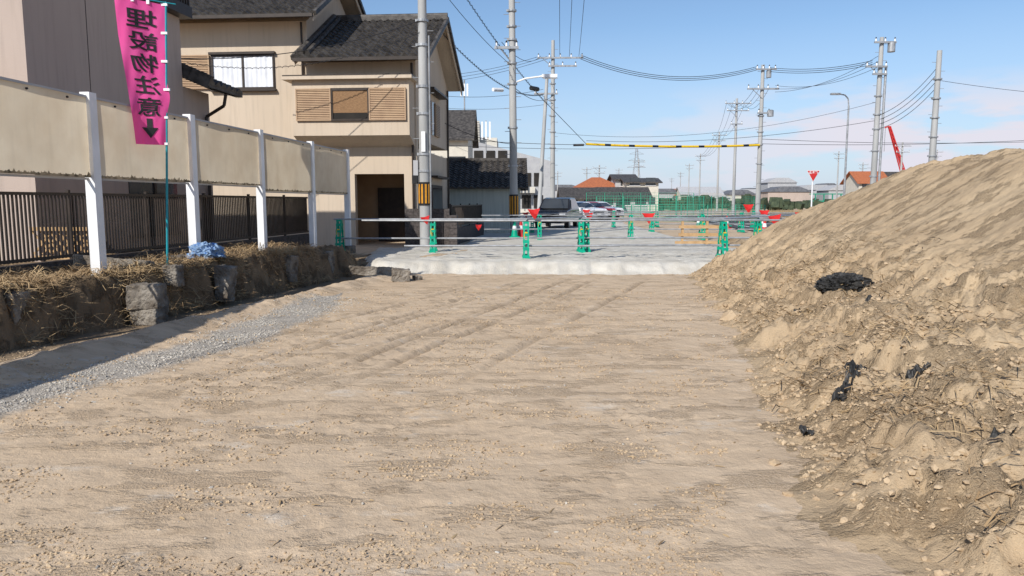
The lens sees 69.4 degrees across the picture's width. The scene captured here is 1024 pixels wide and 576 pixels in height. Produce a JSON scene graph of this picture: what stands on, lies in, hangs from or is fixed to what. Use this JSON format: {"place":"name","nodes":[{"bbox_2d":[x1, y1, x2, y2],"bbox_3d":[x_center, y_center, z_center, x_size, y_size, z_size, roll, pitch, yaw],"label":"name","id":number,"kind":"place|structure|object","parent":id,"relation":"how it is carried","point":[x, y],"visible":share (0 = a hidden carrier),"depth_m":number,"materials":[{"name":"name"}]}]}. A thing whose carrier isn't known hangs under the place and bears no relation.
{"place":"outdoors","nodes":[
{"label":"outdoors","id":0,"kind":"place"},
{"bbox_2d":[0,244,370,352],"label":"earth bank","id":1,"kind":"structure","parent":0,"point":[85,288],"depth_m":10.08,"materials":[{"name":"soil"}]},
{"bbox_2d":[72,254,154,270],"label":"concrete block","id":2,"kind":"structure","parent":1,"relation":"on","point":[81,259],"depth_m":10.90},
{"bbox_2d":[114,0,175,264],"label":"hanging banner","id":3,"kind":"object","parent":1,"relation":"on","point":[142,30],"visible":1,"depth_m":10.79,"materials":[{"name":"pink fabric"}]},
{"bbox_2d":[0,190,309,272],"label":"slatted fence","id":4,"kind":"object","parent":1,"relation":"on","point":[300,222],"visible":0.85,"depth_m":13.11,"materials":[{"name":"brown metal"}]},
{"bbox_2d":[29,227,87,258],"bbox_3d":[-7.180,-0.725,11.951,1.185,0.520,0.110,0,7,0],"label":"timber lattice","id":5,"kind":"object","parent":4,"relation":"attached to","point":[59,241],"visible":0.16,"depth_m":11.96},
{"bbox_2d":[161,264,184,286],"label":"concrete block","id":6,"kind":"structure","parent":1,"relation":"in","point":[174,274],"depth_m":10.86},
{"bbox_2d":[0,76,355,274],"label":"panel fence","id":7,"kind":"object","parent":1,"relation":"on","point":[88,138],"visible":0.95,"depth_m":11.00,"materials":[{"name":"white paint"}]},
{"bbox_2d":[0,240,359,354],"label":"dry grass roots","id":8,"kind":"object","parent":1,"relation":"on","point":[35,278],"visible":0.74,"depth_m":10.57,"materials":[{"name":"plant"}]},
{"bbox_2d":[185,241,225,258],"bbox_3d":[-5.051,-0.632,12.215,0.624,0.283,0.589,0,7,0],"label":"blue tarpaulin bundle","id":9,"kind":"object","parent":1,"relation":"on","point":[210,250],"visible":0.86,"depth_m":12.05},
{"bbox_2d":[284,253,298,281],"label":"concrete block","id":10,"kind":"structure","parent":1,"relation":"on","point":[292,269],"depth_m":14.16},
{"bbox_2d":[324,250,334,272],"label":"concrete block","id":11,"kind":"structure","parent":1,"relation":"on","point":[331,258],"depth_m":15.80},
{"bbox_2d":[183,87,214,242],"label":"annex walls","id":12,"kind":"structure","parent":0,"point":[196,103],"depth_m":17.81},
{"bbox_2d":[182,63,242,238],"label":"annex roof","id":13,"kind":"structure","parent":12,"relation":"on","point":[199,77],"depth_m":17.24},
{"bbox_2d":[0,208,922,575],"bbox_3d":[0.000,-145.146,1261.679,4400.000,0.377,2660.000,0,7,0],"label":"ground","id":14,"kind":"structure","parent":0,"point":[764,528],"depth_m":5.00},
{"bbox_2d":[4,286,36,324],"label":"concrete block","id":15,"kind":"structure","parent":14,"relation":"on","point":[17,311],"depth_m":8.48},
{"bbox_2d":[0,0,188,261],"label":"walls","id":16,"kind":"structure","parent":14,"relation":"on","point":[43,42],"depth_m":13.15,"materials":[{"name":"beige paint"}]},
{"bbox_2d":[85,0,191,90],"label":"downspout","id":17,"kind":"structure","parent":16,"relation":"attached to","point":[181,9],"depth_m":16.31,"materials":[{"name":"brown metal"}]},
{"bbox_2d":[128,179,180,237],"bbox_3d":[-7.649,-2.019,15.857,0.048,1.810,1.900,1,7,5],"label":"window","id":18,"kind":"structure","parent":16,"relation":"attached to","point":[142,187],"depth_m":15.77,"materials":[{"name":"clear glass"}]},
{"bbox_2d":[129,305,168,325],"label":"concrete block","id":19,"kind":"structure","parent":14,"relation":"on","point":[150,317],"depth_m":9.97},
{"bbox_2d":[125,282,168,310],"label":"concrete block","id":20,"kind":"structure","parent":19,"relation":"on","point":[143,296],"depth_m":9.93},
{"bbox_2d":[0,293,367,412],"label":"crushed gravel","id":21,"kind":"structure","parent":14,"relation":"on","point":[139,363],"depth_m":7.66,"materials":[{"name":"gravel"}]},
{"bbox_2d":[214,264,237,302],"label":"concrete block","id":22,"kind":"structure","parent":14,"relation":"on","point":[225,275],"depth_m":11.84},
{"bbox_2d":[179,0,447,244],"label":"walls","id":23,"kind":"structure","parent":14,"relation":"on","point":[269,112],"depth_m":24.00,"materials":[{"name":"paint"}]},
{"bbox_2d":[181,51,276,91],"bbox_3d":[-9.344,-7.006,23.983,3.450,1.240,0.160,1,7,5],"label":"window","id":24,"kind":"structure","parent":23,"relation":"attached to","point":[242,79],"depth_m":23.97,"materials":[{"name":"glass"}]},
{"bbox_2d":[179,0,362,19],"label":"eaves","id":25,"kind":"object","parent":23,"relation":"attached to","point":[351,7],"visible":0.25,"depth_m":23.02,"materials":[{"name":"paint"}]},
{"bbox_2d":[184,0,365,14],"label":"roof tiles","id":26,"kind":"object","parent":25,"relation":"on","point":[223,7],"visible":0.2,"depth_m":23.56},
{"bbox_2d":[292,79,414,146],"bbox_3d":[-4.976,-5.478,23.314,3.700,2.000,0.748,1,7,5],"label":"bay","id":27,"kind":"object","parent":23,"relation":"attached to","point":[385,133],"visible":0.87,"depth_m":23.02,"materials":[{"name":"paint"}]},
{"bbox_2d":[281,73,417,83],"bbox_3d":[-5.044,-6.531,23.096,4.080,0.138,0.947,1,7,5],"label":"bay cap","id":28,"kind":"object","parent":27,"relation":"attached to","point":[289,78],"visible":0.75,"depth_m":22.65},
{"bbox_2d":[295,87,406,120],"bbox_3d":[-4.992,-5.679,22.876,3.480,1.000,0.076,1,7,5],"label":"bay window","id":29,"kind":"structure","parent":27,"relation":"in","point":[344,104],"depth_m":22.88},
{"bbox_2d":[300,22,449,208],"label":"downpipes","id":30,"kind":"object","parent":23,"relation":"attached to","point":[413,185],"visible":0.55,"depth_m":23.76,"materials":[{"name":"brown metal"}]},
{"bbox_2d":[292,26,461,95],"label":"eaves","id":31,"kind":"object","parent":23,"relation":"attached to","point":[448,63],"visible":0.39,"depth_m":27.11,"materials":[{"name":"paint"}]},
{"bbox_2d":[290,13,463,90],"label":"roof tiles","id":32,"kind":"object","parent":31,"relation":"on","point":[347,28],"visible":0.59,"depth_m":24.51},
{"bbox_2d":[297,14,341,55],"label":"valley ridge","id":33,"kind":"structure","parent":32,"relation":"on","point":[317,37],"depth_m":24.30,"materials":[{"name":"tile"}]},
{"bbox_2d":[357,174,403,240],"bbox_3d":[-4.696,-2.984,26.537,3.250,2.800,0.100,1,7,5],"label":"entrance porch","id":34,"kind":"object","parent":23,"relation":"attached to","point":[368,185],"visible":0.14,"depth_m":26.49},
{"bbox_2d":[378,188,404,240],"bbox_3d":[-4.107,-2.618,26.416,1.350,1.900,0.080,1,7,5],"label":"entrance door","id":35,"kind":"structure","parent":34,"relation":"attached to","point":[391,202],"depth_m":26.38,"materials":[{"name":"wood"}]},
{"bbox_2d":[428,87,449,208],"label":"side windows","id":36,"kind":"structure","parent":23,"relation":"attached to","point":[437,196],"depth_m":26.47,"materials":[{"name":"brown metal"}]},
{"bbox_2d":[0,286,730,575],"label":"dirt crumbs","id":37,"kind":"object","parent":14,"relation":"on","point":[173,568],"visible":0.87,"depth_m":4.17,"materials":[{"name":"soil"}]},
{"bbox_2d":[349,266,391,275],"bbox_3d":[-3.002,-0.360,15.816,0.974,0.252,0.194,4,4,2],"label":"concrete block","id":38,"kind":"object","parent":14,"relation":"on","point":[364,271],"depth_m":15.74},
{"bbox_2d":[391,267,410,281],"bbox_3d":[-2.257,-0.245,15.061,0.406,0.330,0.308,2,3,-12],"label":"concrete block","id":39,"kind":"object","parent":14,"relation":"on","point":[400,275],"depth_m":14.93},
{"bbox_2d":[91,296,760,570],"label":"scattered stones","id":40,"kind":"object","parent":14,"relation":"on","point":[97,566],"visible":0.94,"depth_m":4.09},
{"bbox_2d":[405,209,457,244],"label":"block wall","id":41,"kind":"structure","parent":14,"relation":"on","point":[412,229],"depth_m":23.12,"materials":[{"name":"concrete"}]},
{"bbox_2d":[431,141,472,157],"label":"walls","id":42,"kind":"structure","parent":14,"relation":"on","point":[461,148],"depth_m":57.17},
{"bbox_2d":[449,110,478,147],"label":"roof","id":43,"kind":"structure","parent":42,"relation":"on","point":[464,121],"depth_m":58.56,"materials":[{"name":"tile"}]},
{"bbox_2d":[460,80,490,152],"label":"cellular antenna","id":44,"kind":"object","parent":42,"relation":"attached to","point":[486,137],"visible":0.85,"depth_m":66.67,"materials":[{"name":"metal"}]},
{"bbox_2d":[449,203,483,243],"bbox_3d":[-1.601,-2.420,27.341,0.150,1.395,7.159,1,7,6],"label":"slatted fence","id":45,"kind":"object","parent":14,"relation":"on","point":[468,211],"visible":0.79,"depth_m":27.01,"materials":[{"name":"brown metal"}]},
{"bbox_2d":[449,158,527,232],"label":"storage shed","id":46,"kind":"structure","parent":14,"relation":"on","point":[485,182],"depth_m":32.87,"materials":[{"name":"metal"}]},
{"bbox_2d":[473,121,549,214],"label":"apartment block","id":47,"kind":"structure","parent":14,"relation":"on","point":[529,199],"depth_m":74.12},
{"bbox_2d":[494,0,556,235],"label":"utility pole","id":48,"kind":"object","parent":14,"relation":"on","point":[512,47],"visible":0.94,"depth_m":29.24,"materials":[{"name":"concrete"}]},
{"bbox_2d":[537,79,548,208],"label":"stay pole","id":49,"kind":"object","parent":14,"relation":"on","point":[540,186],"visible":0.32,"depth_m":44.51,"materials":[{"name":"concrete"}]},
{"bbox_2d":[534,40,582,197],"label":"utility pole","id":50,"kind":"object","parent":14,"relation":"on","point":[552,147],"visible":0.96,"depth_m":46.87,"materials":[{"name":"concrete"}]},
{"bbox_2d":[181,0,1023,155],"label":"overhead wires","id":51,"kind":"object","parent":50,"relation":"attached to","point":[519,92],"visible":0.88,"depth_m":42.45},
{"bbox_2d":[492,86,583,145],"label":"cable closures","id":52,"kind":"object","parent":51,"relation":"attached to","point":[502,89],"visible":0.95,"depth_m":42.46,"materials":[{"name":"black plastic"}]},
{"bbox_2d":[152,221,1023,575],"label":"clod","id":53,"kind":"object","parent":14,"relation":"on","point":[934,401],"visible":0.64,"depth_m":5.35,"materials":[{"name":"soil"}]},
{"bbox_2d":[610,178,620,186],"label":"walls","id":54,"kind":"structure","parent":14,"relation":"on","point":[617,183],"depth_m":110.96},
{"bbox_2d":[607,174,637,180],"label":"roof","id":55,"kind":"structure","parent":54,"relation":"on","point":[615,176],"depth_m":112.71,"materials":[{"name":"tile"}]},
{"bbox_2d":[616,199,647,210],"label":"walls","id":56,"kind":"structure","parent":14,"relation":"on","point":[625,207],"depth_m":94.43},
{"bbox_2d":[617,187,652,198],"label":"roof","id":57,"kind":"structure","parent":56,"relation":"on","point":[633,190],"depth_m":95.40,"materials":[{"name":"tile"}]},
{"bbox_2d":[627,149,645,173],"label":"power pylon","id":58,"kind":"object","parent":14,"relation":"on","point":[636,161],"visible":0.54,"depth_m":394.58,"materials":[{"name":"metal"}]},
{"bbox_2d":[586,193,693,214],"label":"fence","id":59,"kind":"object","parent":14,"relation":"on","point":[640,195],"visible":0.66,"depth_m":80.39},
{"bbox_2d":[623,183,658,210],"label":"walls","id":60,"kind":"structure","parent":14,"relation":"on","point":[653,190],"depth_m":107.10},
{"bbox_2d":[619,178,662,182],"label":"roof","id":61,"kind":"structure","parent":60,"relation":"on","point":[642,180],"depth_m":107.75,"materials":[{"name":"tile"}]},
{"bbox_2d":[629,178,655,205],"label":"windows","id":62,"kind":"structure","parent":60,"relation":"attached to","point":[647,184],"depth_m":106.90,"materials":[{"name":"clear glass"}]},
{"bbox_2d":[596,196,703,216],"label":"fence","id":63,"kind":"object","parent":14,"relation":"on","point":[644,204],"visible":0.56,"depth_m":65.57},
{"bbox_2d":[677,190,689,199],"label":"walls","id":64,"kind":"structure","parent":14,"relation":"on","point":[680,196],"depth_m":219.45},
{"bbox_2d":[675,187,723,194],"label":"roof","id":65,"kind":"structure","parent":64,"relation":"on","point":[684,190],"depth_m":219.84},
{"bbox_2d":[631,205,765,221],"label":"fence","id":66,"kind":"object","parent":14,"relation":"on","point":[735,209],"visible":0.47,"depth_m":53.10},
{"bbox_2d":[555,178,842,201],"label":"distant town","id":67,"kind":"object","parent":14,"relation":"on","point":[787,188],"visible":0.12,"depth_m":206.98,"materials":[{"name":"white paint"}]},
{"bbox_2d":[695,154,704,196],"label":"utility pole","id":68,"kind":"object","parent":14,"relation":"on","point":[700,160],"visible":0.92,"depth_m":148.23,"materials":[{"name":"concrete"}]},
{"bbox_2d":[675,221,727,243],"bbox_3d":[6.100,-1.762,23.816,1.800,1.000,0.520,0,7,0],"label":"timber barrier","id":69,"kind":"object","parent":14,"relation":"on","point":[682,226],"visible":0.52,"depth_m":23.93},
{"bbox_2d":[712,132,726,210],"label":"utility pole","id":70,"kind":"object","parent":14,"relation":"on","point":[719,135],"visible":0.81,"depth_m":108.61,"materials":[{"name":"concrete"}]},
{"bbox_2d":[687,196,754,214],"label":"fence","id":71,"kind":"object","parent":14,"relation":"on","point":[722,203],"visible":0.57,"depth_m":74.81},
{"bbox_2d":[724,239,745,247],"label":"planks","id":72,"kind":"object","parent":14,"relation":"on","point":[735,241],"visible":0.05,"depth_m":23.66,"materials":[{"name":"wood"}]},
{"bbox_2d":[725,98,751,214],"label":"utility pole","id":73,"kind":"object","parent":14,"relation":"on","point":[736,110],"visible":0.9,"depth_m":73.77,"materials":[{"name":"concrete"}]},
{"bbox_2d":[659,194,833,210],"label":"distant trees","id":74,"kind":"object","parent":14,"relation":"on","point":[775,203],"visible":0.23,"depth_m":124.58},
{"bbox_2d":[747,65,778,222],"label":"utility pole","id":75,"kind":"object","parent":14,"relation":"on","point":[769,113],"visible":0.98,"depth_m":47.00,"materials":[{"name":"concrete"}]},
{"bbox_2d":[586,143,759,147],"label":"height limit bar","id":76,"kind":"object","parent":75,"relation":"attached to","point":[673,146],"visible":1,"depth_m":45.64,"materials":[{"name":"yellow paint"}]},
{"bbox_2d":[807,170,819,206],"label":"stop sign","id":77,"kind":"object","parent":14,"relation":"on","point":[813,174],"visible":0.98,"depth_m":41.48,"materials":[{"name":"metal"}]},
{"bbox_2d":[834,151,843,197],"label":"utility pole","id":78,"kind":"object","parent":14,"relation":"on","point":[838,158],"visible":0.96,"depth_m":138.37,"materials":[{"name":"concrete"}]},
{"bbox_2d":[830,93,849,194],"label":"street lamp","id":79,"kind":"object","parent":14,"relation":"on","point":[845,168],"visible":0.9,"depth_m":44.25,"materials":[{"name":"metal"}]},
{"bbox_2d":[843,174,861,194],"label":"walls","id":80,"kind":"structure","parent":14,"relation":"on","point":[852,185],"depth_m":129.61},
{"bbox_2d":[839,171,886,184],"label":"roof","id":81,"kind":"structure","parent":80,"relation":"on","point":[861,177],"depth_m":128.31,"materials":[{"name":"orange tile"}]},
{"bbox_2d":[684,148,1023,575],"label":"dirt mound","id":82,"kind":"object","parent":14,"relation":"on","point":[966,208],"visible":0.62,"depth_m":6.41,"materials":[{"name":"soil"}]},
{"bbox_2d":[799,425,813,434],"bbox_3d":[1.979,0.956,4.944,0.096,0.086,0.149,1,7,10],"label":"black plastic scrap","id":83,"kind":"object","parent":82,"relation":"on","point":[803,430],"visible":1,"depth_m":4.96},
{"bbox_2d":[814,272,874,292],"bbox_3d":[4.116,-0.069,9.156,0.737,0.258,0.592,0,7,0],"label":"black plastic sheet","id":84,"kind":"object","parent":82,"relation":"on","point":[834,282],"visible":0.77,"depth_m":9.00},
{"bbox_2d":[831,359,860,401],"bbox_3d":[2.447,0.693,5.418,0.146,0.296,0.751,5,8,35],"label":"black plastic scrap","id":85,"kind":"object","parent":82,"relation":"on","point":[852,365],"visible":0.89,"depth_m":5.44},
{"bbox_2d":[688,247,1023,575],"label":"soil clods","id":86,"kind":"object","parent":82,"relation":"on","point":[728,316],"visible":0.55,"depth_m":5.15,"materials":[{"name":"soil"}]},
{"bbox_2d":[772,237,1015,440],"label":"dark roots","id":87,"kind":"object","parent":82,"relation":"on","point":[908,364],"visible":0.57,"depth_m":5.66,"materials":[{"name":"brown plant"}]},
{"bbox_2d":[897,362,930,379],"bbox_3d":[3.050,0.638,5.614,0.287,0.226,0.084,0,7,0],"label":"black plastic scrap","id":88,"kind":"object","parent":82,"relation":"on","point":[910,373],"visible":0.72,"depth_m":5.62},
{"bbox_2d":[990,427,1016,437],"bbox_3d":[2.750,0.884,4.228,0.280,0.231,0.127,-1,7,-6],"label":"black plastic scrap","id":89,"kind":"object","parent":82,"relation":"on","point":[994,433],"visible":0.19,"depth_m":4.28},
{"bbox_2d":[865,37,896,183],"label":"utility pole","id":90,"kind":"object","parent":14,"relation":"on","point":[891,46],"visible":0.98,"depth_m":41.00,"materials":[{"name":"concrete"}]},
{"bbox_2d":[884,126,904,169],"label":"crawler crane","id":91,"kind":"object","parent":14,"relation":"on","point":[898,155],"visible":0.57,"depth_m":118.07,"materials":[{"name":"red paint"}]},
{"bbox_2d":[927,50,943,161],"bbox_3d":[22.429,-7.797,39.363,0.633,9.402,0.439,-4,8,-34],"label":"utility pole","id":92,"kind":"object","parent":14,"relation":"on","point":[933,137],"visible":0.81,"depth_m":39.07,"materials":[{"name":"concrete"}]},
{"bbox_2d":[364,216,735,274],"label":"concrete pavement","id":93,"kind":"structure","parent":0,"point":[635,260],"depth_m":18.36,"materials":[{"name":"concrete"}]},
{"bbox_2d":[411,0,434,244],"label":"utility pole","id":94,"kind":"object","parent":93,"relation":"on","point":[421,170],"visible":0.99,"depth_m":22.18,"materials":[{"name":"concrete"}]},
{"bbox_2d":[510,222,519,236],"bbox_3d":[0.100,-2.309,28.524,0.380,0.700,0.380,0,7,0],"label":"traffic cone","id":95,"kind":"object","parent":93,"relation":"on","point":[514,233],"visible":0.72,"depth_m":28.45,"materials":[{"name":"green plastic"}]},
{"bbox_2d":[534,198,579,227],"bbox_3d":[2.443,-4.051,39.769,1.780,1.616,4.460,2,7,14],"label":"parked car","id":96,"kind":"object","parent":93,"relation":"on","point":[558,205],"visible":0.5,"depth_m":38.95,"materials":[{"name":"black metal"}]},
{"bbox_2d":[334,216,785,252],"bbox_3d":[1.850,-1.365,19.345,13.301,0.984,2.874,0,7,0],"label":"pipe barricade","id":97,"kind":"object","parent":93,"relation":"on","point":[583,237],"visible":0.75,"depth_m":20.11,"materials":[{"name":"green plastic"}]},
{"bbox_2d":[362,219,781,258],"bbox_3d":[3.149,-1.188,17.939,13.702,0.958,0.733,0,7,0],"label":"pipe barricade","id":98,"kind":"object","parent":93,"relation":"on","point":[722,233],"visible":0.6,"depth_m":17.82,"materials":[{"name":"green plastic"}]},
{"bbox_2d":[528,208,539,218],"bbox_3d":[0.525,-1.767,17.727,0.310,0.264,0.060,-5,12,-11],"label":"red pennant","id":99,"kind":"object","parent":98,"relation":"attached to","point":[533,212],"visible":1,"depth_m":17.72,"materials":[{"name":"fabric"}]},
{"bbox_2d":[576,201,607,219],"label":"parked car","id":100,"kind":"object","parent":93,"relation":"on","point":[583,205],"visible":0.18,"depth_m":50.38,"materials":[{"name":"white metal"}]},
{"bbox_2d":[585,201,615,219],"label":"parked car","id":101,"kind":"object","parent":93,"relation":"on","point":[597,204],"visible":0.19,"depth_m":53.95,"materials":[{"name":"grey metal"}]},
{"bbox_2d":[599,202,623,219],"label":"parked car","id":102,"kind":"object","parent":93,"relation":"on","point":[605,204],"visible":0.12,"depth_m":56.88,"materials":[{"name":"white metal"}]},
{"bbox_2d":[481,214,769,239],"bbox_3d":[4.189,-2.248,27.247,10.620,0.914,0.958,0,7,-3],"label":"pipe barricade","id":103,"kind":"object","parent":93,"relation":"on","point":[630,228],"visible":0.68,"depth_m":27.21,"materials":[{"name":"green plastic"}]},
{"bbox_2d":[520,212,794,232],"bbox_3d":[8.920,-2.877,32.722,17.372,0.900,4.343,2,7,14],"label":"pipe barricade","id":104,"kind":"object","parent":93,"relation":"on","point":[651,223],"visible":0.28,"depth_m":33.82,"materials":[{"name":"green plastic"}]},
{"bbox_2d":[712,214,793,216],"bbox_3d":[10.040,-2.745,27.770,1.974,0.048,15.577,6,9,42],"label":"loose scaffold pipe","id":105,"kind":"object","parent":104,"relation":"on","point":[783,215],"visible":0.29,"depth_m":26.58,"materials":[{"name":"metal"}]},
{"bbox_2d":[574,211,754,227],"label":"pipe barricade","id":106,"kind":"object","parent":93,"relation":"on","point":[667,211],"visible":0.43,"depth_m":40.07,"materials":[{"name":"green plastic"}]},
{"bbox_2d":[574,177,614,186],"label":"roof","id":107,"kind":"structure","parent":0,"point":[595,182],"depth_m":112.18,"materials":[{"name":"orange tile"}]},
{"bbox_2d":[361,0,1023,189],"label":"sky","id":108,"kind":"structure","parent":0,"point":[981,42],"materials":[{"name":"blue"}]},
{"bbox_2d":[666,216,771,230],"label":"asphalt road","id":109,"kind":"structure","parent":0,"point":[736,226],"depth_m":49.67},
{"bbox_2d":[746,208,803,221],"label":"dry grass verge","id":110,"kind":"structure","parent":109,"relation":"on","point":[784,211],"depth_m":63.32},
{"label":"walls","id":111,"kind":"object","parent":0,"visible":0},
{"bbox_2d":[556,187,619,199],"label":"roof","id":112,"kind":"structure","parent":111,"relation":"on","point":[565,192],"depth_m":92.58,"materials":[{"name":"tile"}]},
{"bbox_2d":[567,196,612,205],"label":"windows","id":113,"kind":"structure","parent":111,"relation":"attached to","point":[608,201],"depth_m":91.32,"materials":[{"name":"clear glass"}]},
{"bbox_2d":[619,199,646,205],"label":"windows","id":114,"kind":"structure","parent":111,"relation":"attached to","point":[626,201],"depth_m":94.32,"materials":[{"name":"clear glass"}]},
{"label":"walls","id":115,"kind":"object","parent":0,"visible":0},
{"bbox_2d":[809,193,842,201],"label":"green girder bridge","id":116,"kind":"structure","parent":115,"relation":"attached to","point":[832,194],"depth_m":138.90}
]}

